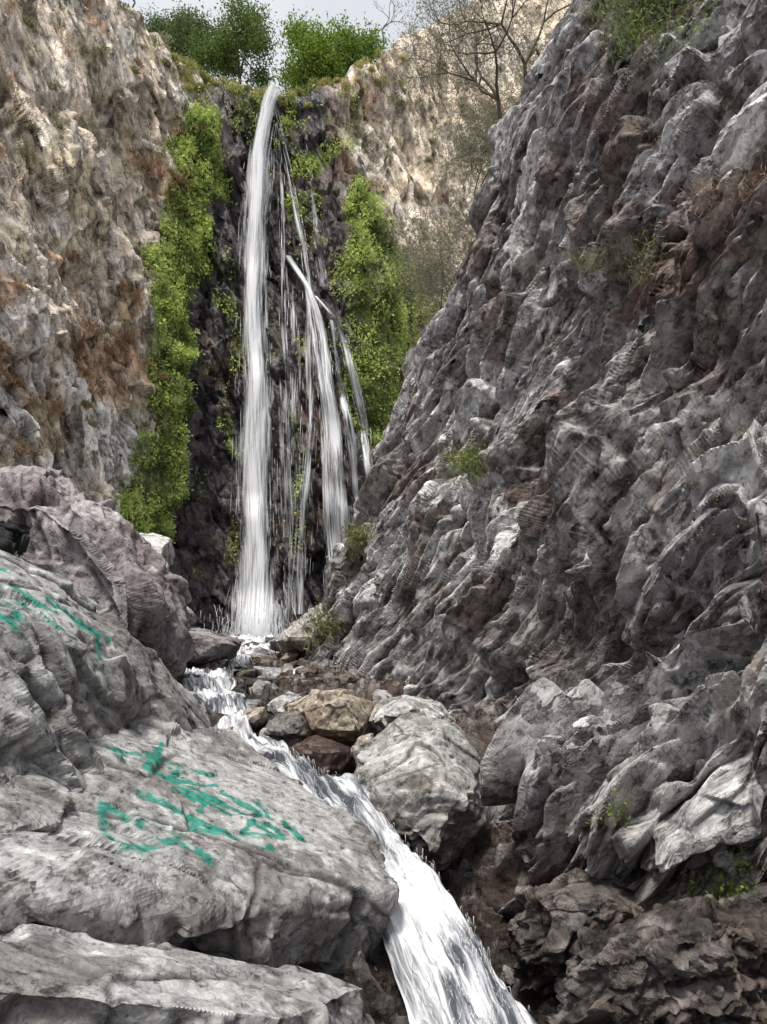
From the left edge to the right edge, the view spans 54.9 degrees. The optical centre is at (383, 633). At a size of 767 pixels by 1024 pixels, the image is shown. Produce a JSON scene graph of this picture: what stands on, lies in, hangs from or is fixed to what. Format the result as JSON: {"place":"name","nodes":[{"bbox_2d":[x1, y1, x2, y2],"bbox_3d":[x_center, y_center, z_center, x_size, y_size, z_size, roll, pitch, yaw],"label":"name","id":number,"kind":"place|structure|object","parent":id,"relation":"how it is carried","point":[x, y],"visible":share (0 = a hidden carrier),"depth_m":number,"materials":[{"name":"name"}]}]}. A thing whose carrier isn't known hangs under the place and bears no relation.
{"place":"outdoors","nodes":[
{"label":"outdoors","id":0,"kind":"place"},
{"bbox_2d":[0,0,572,636],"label":"waterfall cliff","id":1,"kind":"structure","parent":0,"point":[52,212],"depth_m":29.81,"materials":[{"name":"stone"}]},
{"bbox_2d":[0,44,209,456],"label":"dry scrub","id":2,"kind":"object","parent":1,"relation":"on","point":[18,381],"visible":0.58,"depth_m":24.46,"materials":[{"name":"brown plant"}]},
{"bbox_2d":[140,2,201,57],"bbox_3d":[-10.513,-28.600,35.857,4.222,3.376,3.075,0,0,-19],"label":"green tree","id":3,"kind":"object","parent":1,"relation":"on","point":[157,23],"visible":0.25,"depth_m":35.37,"materials":[{"name":"green plant"}]},
{"bbox_2d":[151,0,246,80],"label":"green tree","id":4,"kind":"object","parent":1,"relation":"on","point":[184,22],"visible":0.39,"depth_m":34.89,"materials":[{"name":"green plant"}]},
{"bbox_2d":[174,0,283,89],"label":"green tree","id":5,"kind":"object","parent":1,"relation":"on","point":[250,36],"visible":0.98,"depth_m":33.99,"materials":[{"name":"green plant"}]},
{"bbox_2d":[0,1,506,465],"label":"green scrub","id":6,"kind":"object","parent":1,"relation":"on","point":[136,70],"visible":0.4,"depth_m":28.25,"materials":[{"name":"green plant"}]},
{"bbox_2d":[116,60,443,575],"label":"cliff ferns","id":7,"kind":"object","parent":1,"relation":"attached to","point":[207,118],"visible":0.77,"depth_m":30.45,"materials":[{"name":"green plant"}]},
{"bbox_2d":[204,82,371,637],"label":"waterfall","id":8,"kind":"structure","parent":1,"relation":"attached to","point":[253,623],"depth_m":29.84,"materials":[{"name":"white liquid"}]},
{"bbox_2d":[169,48,406,108],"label":"clifftop grass","id":9,"kind":"structure","parent":1,"relation":"on","point":[205,78],"depth_m":31.68,"materials":[{"name":"green plant"}]},
{"bbox_2d":[271,4,351,95],"bbox_3d":[-3.490,-26.754,35.488,4.277,4.818,5.020,0,0,0],"label":"green tree","id":10,"kind":"object","parent":1,"relation":"on","point":[315,59],"visible":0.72,"depth_m":34.38,"materials":[{"name":"green plant"}]},
{"bbox_2d":[321,9,393,78],"bbox_3d":[-1.453,-27.755,36.143,3.995,4.745,4.349,0,0,-14],"label":"green tree","id":11,"kind":"object","parent":1,"relation":"on","point":[357,47],"visible":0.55,"depth_m":35.28,"materials":[{"name":"green plant"}]},
{"bbox_2d":[373,0,409,48],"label":"bare tree","id":12,"kind":"object","parent":1,"relation":"on","point":[384,26],"visible":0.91,"depth_m":35.73,"materials":[{"name":"brown plant"}]},
{"bbox_2d":[121,0,471,95],"label":"sky","id":13,"kind":"structure","parent":0,"point":[354,8],"materials":[{"name":"white"}]},
{"bbox_2d":[180,633,536,1023],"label":"stream","id":14,"kind":"structure","parent":0,"point":[443,970],"depth_m":4.64,"materials":[{"name":"white liquid"}]},
{"bbox_2d":[175,632,766,1023],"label":"ground","id":15,"kind":"structure","parent":0,"point":[483,875],"depth_m":5.97,"materials":[{"name":"stone"}]},
{"bbox_2d":[0,763,72,832],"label":"boulder","id":16,"kind":"object","parent":15,"relation":"on","point":[37,799],"visible":0.66,"depth_m":3.44,"materials":[{"name":"grey stone"}]},
{"bbox_2d":[0,464,196,678],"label":"boulder","id":17,"kind":"object","parent":15,"relation":"on","point":[103,554],"visible":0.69,"depth_m":9.01,"materials":[{"name":"grey stone"}]},
{"bbox_2d":[0,550,211,792],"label":"graffiti boulder","id":18,"kind":"object","parent":15,"relation":"on","point":[78,670],"visible":0.63,"depth_m":4.40,"materials":[{"name":"grey stone"}]},
{"bbox_2d":[0,519,29,556],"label":"backpack","id":19,"kind":"object","parent":18,"relation":"on","point":[13,539],"visible":0.96,"depth_m":6.63,"materials":[{"name":"black fabric"}]},
{"bbox_2d":[139,533,174,568],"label":"boulder","id":20,"kind":"object","parent":15,"relation":"on","point":[162,545],"visible":0.39,"depth_m":14.34,"materials":[{"name":"grey stone"}]},
{"bbox_2d":[0,923,374,1023],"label":"boulder","id":21,"kind":"object","parent":15,"relation":"on","point":[51,975],"visible":0.99,"depth_m":2.78,"materials":[{"name":"grey stone"}]},
{"bbox_2d":[0,715,398,975],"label":"graffiti boulder","id":22,"kind":"object","parent":15,"relation":"on","point":[228,843],"visible":0.89,"depth_m":3.92,"materials":[{"name":"grey stone"}]},
{"bbox_2d":[188,628,241,663],"bbox_3d":[-3.714,0.252,15.433,1.443,0.766,3.529,0,0,-14],"label":"boulder","id":23,"kind":"object","parent":15,"relation":"on","point":[211,646],"visible":0.79,"depth_m":14.09,"materials":[{"name":"grey stone"}]},
{"bbox_2d":[241,707,269,730],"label":"boulder","id":24,"kind":"object","parent":15,"relation":"on","point":[258,717],"visible":0.77,"depth_m":7.53,"materials":[{"name":"brown stone"}]},
{"bbox_2d":[256,711,312,739],"bbox_3d":[-0.997,0.975,7.640,0.692,0.399,1.169,0,0,0],"label":"boulder","id":25,"kind":"object","parent":15,"relation":"on","point":[292,725],"visible":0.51,"depth_m":7.18,"materials":[{"name":"grey stone"}]},
{"bbox_2d":[175,631,403,746],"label":"streambed rocks","id":26,"kind":"object","parent":15,"relation":"on","point":[279,703],"visible":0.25,"depth_m":12.38,"materials":[{"name":"grey stone"}]},
{"bbox_2d":[368,695,455,736],"bbox_3d":[0.278,0.942,8.043,1.036,0.572,1.552,0,0,0],"label":"boulder","id":27,"kind":"object","parent":26,"relation":"on","point":[385,714],"visible":0.49,"depth_m":7.54,"materials":[{"name":"grey stone"}]},
{"bbox_2d":[268,603,323,658],"bbox_3d":[-2.072,0.026,19.437,1.929,1.675,5.297,0,0,0],"label":"boulder","id":28,"kind":"object","parent":15,"relation":"on","point":[290,639],"visible":0.38,"depth_m":17.81,"materials":[{"name":"grey stone"}]},
{"bbox_2d":[289,735,355,776],"bbox_3d":[-0.558,1.168,6.802,0.654,0.494,1.056,0,0,0],"label":"boulder","id":29,"kind":"object","parent":15,"relation":"on","point":[330,757],"visible":0.63,"depth_m":6.35,"materials":[{"name":"brown stone"}]},
{"bbox_2d":[284,688,373,747],"bbox_3d":[-0.584,0.955,8.011,0.979,0.760,1.707,0,0,0],"label":"boulder","id":30,"kind":"object","parent":15,"relation":"on","point":[340,715],"visible":0.68,"depth_m":7.43,"materials":[{"name":"brown stone"}]},
{"bbox_2d":[351,733,373,751],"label":"boulder","id":31,"kind":"object","parent":15,"relation":"on","point":[360,740],"visible":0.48,"depth_m":6.77,"materials":[{"name":"beige stone"}]},
{"bbox_2d":[352,712,490,871],"bbox_3d":[0.304,1.352,6.394,1.209,1.325,1.678,0,0,0],"label":"boulder","id":32,"kind":"object","parent":15,"relation":"on","point":[419,777],"visible":0.81,"depth_m":5.81,"materials":[{"name":"grey stone"}]},
{"bbox_2d":[507,867,648,1008],"bbox_3d":[1.344,2.195,5.127,0.920,1.293,1.603,0,0,15],"label":"boulder","id":33,"kind":"object","parent":15,"relation":"on","point":[555,915],"visible":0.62,"depth_m":4.71,"materials":[{"name":"stone"}]},
{"bbox_2d":[502,919,766,1020],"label":"streambed rocks","id":34,"kind":"object","parent":15,"relation":"on","point":[507,975],"visible":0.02,"depth_m":5.25,"materials":[{"name":"grey stone"}]},
{"bbox_2d":[546,883,766,1023],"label":"boulder","id":35,"kind":"object","parent":15,"relation":"on","point":[696,960],"visible":1,"depth_m":3.96,"materials":[{"name":"stone"}]},
{"bbox_2d":[304,0,766,916],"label":"canyon cliff","id":36,"kind":"structure","parent":0,"point":[588,618],"depth_m":8.33,"materials":[{"name":"grey stone"}]},
{"bbox_2d":[299,595,349,652],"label":"cliff grass","id":37,"kind":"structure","parent":36,"relation":"on","point":[323,621],"depth_m":15.64,"materials":[{"name":"green plant"}]},
{"bbox_2d":[336,510,379,561],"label":"cliff grass","id":38,"kind":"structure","parent":36,"relation":"on","point":[355,533],"depth_m":14.75,"materials":[{"name":"green plant"}]},
{"bbox_2d":[370,168,481,322],"bbox_3d":[1.839,-10.455,21.015,4.220,4.328,6.005,0,0,-24],"label":"dry shrub","id":39,"kind":"object","parent":36,"relation":"on","point":[443,277],"visible":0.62,"depth_m":20.68,"materials":[{"name":"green plant"}]},
{"bbox_2d":[395,234,461,346],"bbox_3d":[1.701,-10.268,23.062,3.041,3.356,4.314,0,0,0],"label":"dry shrub","id":40,"kind":"object","parent":36,"relation":"on","point":[423,323],"visible":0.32,"depth_m":22.63,"materials":[{"name":"brown plant"}]},
{"bbox_2d":[436,434,497,492],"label":"cliff grass","id":41,"kind":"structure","parent":36,"relation":"on","point":[462,461],"depth_m":10.62,"materials":[{"name":"green plant"}]},
{"bbox_2d":[368,0,568,146],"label":"olive tree","id":42,"kind":"object","parent":36,"relation":"on","point":[495,91],"visible":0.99,"depth_m":16.50,"materials":[{"name":"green plant"}]},
{"bbox_2d":[417,55,529,228],"bbox_3d":[2.869,-13.042,20.045,4.717,4.805,5.298,0,0,16],"label":"dry shrub","id":43,"kind":"object","parent":36,"relation":"on","point":[476,139],"visible":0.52,"depth_m":19.88,"materials":[{"name":"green plant"}]},
{"bbox_2d":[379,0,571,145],"bbox_3d":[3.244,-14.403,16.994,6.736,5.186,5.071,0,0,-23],"label":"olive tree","id":44,"kind":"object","parent":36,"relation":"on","point":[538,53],"visible":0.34,"depth_m":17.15,"materials":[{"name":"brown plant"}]},
{"bbox_2d":[465,733,487,761],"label":"boulder","id":45,"kind":"object","parent":36,"relation":"on","point":[478,744],"visible":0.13,"depth_m":7.40,"materials":[{"name":"stone"}]},
{"bbox_2d":[558,242,613,279],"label":"cliff grass","id":46,"kind":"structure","parent":36,"relation":"on","point":[577,262],"depth_m":9.20,"materials":[{"name":"green plant"}]},
{"bbox_2d":[585,788,630,837],"bbox_3d":[1.428,1.117,4.599,0.432,0.348,0.171,0,0,-35],"label":"leafy plant","id":47,"kind":"object","parent":36,"relation":"on","point":[610,814],"visible":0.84,"depth_m":4.56,"materials":[{"name":"green plant"}]},
{"bbox_2d":[563,0,672,54],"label":"cliff shrub","id":48,"kind":"object","parent":36,"relation":"on","point":[603,10],"visible":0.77,"depth_m":11.46,"materials":[{"name":"green plant"}]},
{"bbox_2d":[595,206,666,291],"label":"cliff grass","id":49,"kind":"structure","parent":36,"relation":"on","point":[641,256],"depth_m":8.82,"materials":[{"name":"green plant"}]},
{"bbox_2d":[578,0,729,88],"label":"cliff shrub","id":50,"kind":"object","parent":36,"relation":"on","point":[636,29],"visible":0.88,"depth_m":9.65,"materials":[{"name":"green plant"}]},
{"bbox_2d":[572,359,765,561],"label":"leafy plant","id":51,"kind":"object","parent":36,"relation":"on","point":[743,427],"visible":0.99,"depth_m":5.37,"materials":[{"name":"green plant"}]},
{"bbox_2d":[667,163,742,237],"bbox_3d":[3.289,-4.446,7.574,0.653,1.352,1.770,0,0,16],"label":"dry brush","id":52,"kind":"object","parent":36,"relation":"on","point":[698,190],"visible":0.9,"depth_m":7.78,"materials":[{"name":"brown plant"}]},
{"bbox_2d":[680,843,765,900],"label":"leafy plant","id":53,"kind":"object","parent":36,"relation":"on","point":[732,888],"visible":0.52,"depth_m":4.37,"materials":[{"name":"green plant"}]},
{"bbox_2d":[722,149,766,216],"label":"dry brush","id":54,"kind":"object","parent":36,"relation":"on","point":[743,188],"visible":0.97,"depth_m":6.59,"materials":[{"name":"brown plant"}]}
]}

